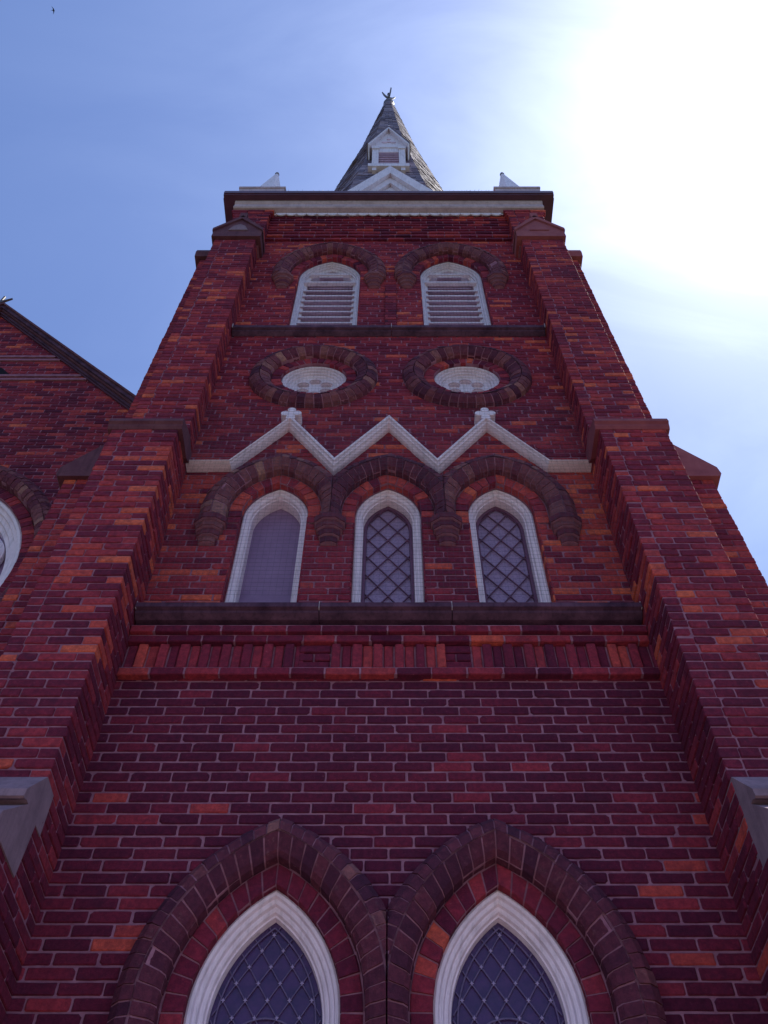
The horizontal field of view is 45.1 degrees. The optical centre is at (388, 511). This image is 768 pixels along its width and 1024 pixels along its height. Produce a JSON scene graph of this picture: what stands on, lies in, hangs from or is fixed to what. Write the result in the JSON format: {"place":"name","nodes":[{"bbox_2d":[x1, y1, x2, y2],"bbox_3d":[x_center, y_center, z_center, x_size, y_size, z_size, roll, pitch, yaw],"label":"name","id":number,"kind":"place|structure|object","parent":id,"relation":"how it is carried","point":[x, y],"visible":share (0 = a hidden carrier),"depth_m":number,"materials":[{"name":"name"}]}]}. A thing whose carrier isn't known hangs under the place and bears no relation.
{"place":"outdoors","nodes":[
{"label":"outdoors","id":0,"kind":"place"},
{"bbox_2d":[0,296,135,602],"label":"church nave","id":1,"kind":"structure","parent":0,"point":[61,404],"depth_m":11.43,"materials":[{"name":"red brick"}]},
{"bbox_2d":[0,501,21,585],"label":"rose window","id":2,"kind":"structure","parent":1,"relation":"in","point":[10,529],"depth_m":9.54,"materials":[{"name":"white paint"}]},
{"bbox_2d":[0,88,767,1023],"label":"church tower","id":3,"kind":"structure","parent":0,"point":[276,804],"depth_m":5.85,"materials":[{"name":"red brick"}]},
{"bbox_2d":[183,890,340,1023],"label":"window frame","id":4,"kind":"structure","parent":3,"relation":"in","point":[272,965],"depth_m":4.51,"materials":[{"name":"white paint"}]},
{"bbox_2d":[225,490,307,601],"bbox_3d":[-0.922,0.356,7.248,0.536,1.695,0.162,0,-55,0],"label":"window frame","id":5,"kind":"structure","parent":3,"relation":"in","point":[281,595],"depth_m":7.39,"materials":[{"name":"white paint"}]},
{"bbox_2d":[281,367,345,392],"bbox_3d":[-0.765,-1.291,9.522,0.676,0.676,0.132,0,-55,0],"label":"round window","id":6,"kind":"structure","parent":3,"relation":"in","point":[288,378],"depth_m":9.65,"materials":[{"name":"white paint"}]},
{"bbox_2d":[283,365,345,391],"bbox_3d":[-0.762,-1.353,9.480,0.714,0.717,0.001,0,-55,0],"label":"bird net","id":7,"kind":"object","parent":3,"relation":"attached to","point":[309,380],"visible":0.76,"depth_m":9.45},
{"bbox_2d":[290,262,359,324],"bbox_3d":[-0.755,-2.557,11.485,0.790,2.410,0.254,0,-55,0],"label":"louvred window","id":8,"kind":"structure","parent":3,"relation":"in","point":[317,308],"depth_m":11.57,"materials":[{"name":"white paint"}]},
{"bbox_2d":[291,264,359,324],"bbox_3d":[-0.752,-2.669,11.405,0.774,2.373,0.001,0,-55,0],"label":"bird net","id":9,"kind":"object","parent":3,"relation":"attached to","point":[328,293],"visible":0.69,"depth_m":11.62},
{"bbox_2d":[139,401,635,594],"bbox_3d":[0.000,-0.233,7.543,3.460,2.814,0.001,0,-55,0],"label":"bird net","id":10,"kind":"object","parent":3,"relation":"attached to","point":[404,558],"visible":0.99,"depth_m":7.16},
{"bbox_2d":[351,490,424,601],"bbox_3d":[-0.006,0.357,7.247,0.536,1.696,0.162,0,-55,0],"label":"window frame","id":11,"kind":"structure","parent":3,"relation":"in","point":[365,536],"depth_m":7.37,"materials":[{"name":"white paint"}]},
{"bbox_2d":[420,262,490,324],"bbox_3d":[0.795,-2.557,11.485,0.790,2.410,0.254,0,-55,0],"label":"louvred window","id":12,"kind":"structure","parent":3,"relation":"in","point":[467,310],"depth_m":11.57,"materials":[{"name":"white paint"}]},
{"bbox_2d":[421,265,490,324],"bbox_3d":[0.798,-2.670,11.407,0.774,2.370,0.001,0,-55,0],"label":"bird net","id":13,"kind":"object","parent":3,"relation":"attached to","point":[452,297],"visible":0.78,"depth_m":11.48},
{"bbox_2d":[434,367,498,392],"bbox_3d":[0.800,-1.291,9.522,0.676,0.676,0.132,0,-55,0],"label":"round window","id":14,"kind":"structure","parent":3,"relation":"in","point":[465,372],"depth_m":9.65,"materials":[{"name":"white paint"}]},
{"bbox_2d":[435,366,499,391],"bbox_3d":[0.803,-1.353,9.479,0.714,0.719,0.001,0,-55,0],"label":"bird net","id":15,"kind":"object","parent":3,"relation":"attached to","point":[467,380],"visible":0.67,"depth_m":9.47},
{"bbox_2d":[468,490,550,601],"bbox_3d":[0.912,0.357,7.247,0.536,1.696,0.162,0,-55,0],"label":"window frame","id":16,"kind":"structure","parent":3,"relation":"in","point":[511,556],"depth_m":7.37,"materials":[{"name":"white paint"}]},
{"bbox_2d":[433,890,589,1023],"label":"window frame","id":17,"kind":"structure","parent":3,"relation":"in","point":[500,965],"depth_m":4.51,"materials":[{"name":"white paint"}]},
{"bbox_2d":[0,0,767,584],"label":"sky","id":18,"kind":"structure","parent":0,"point":[126,126],"materials":[{"name":"blue"}]}
]}

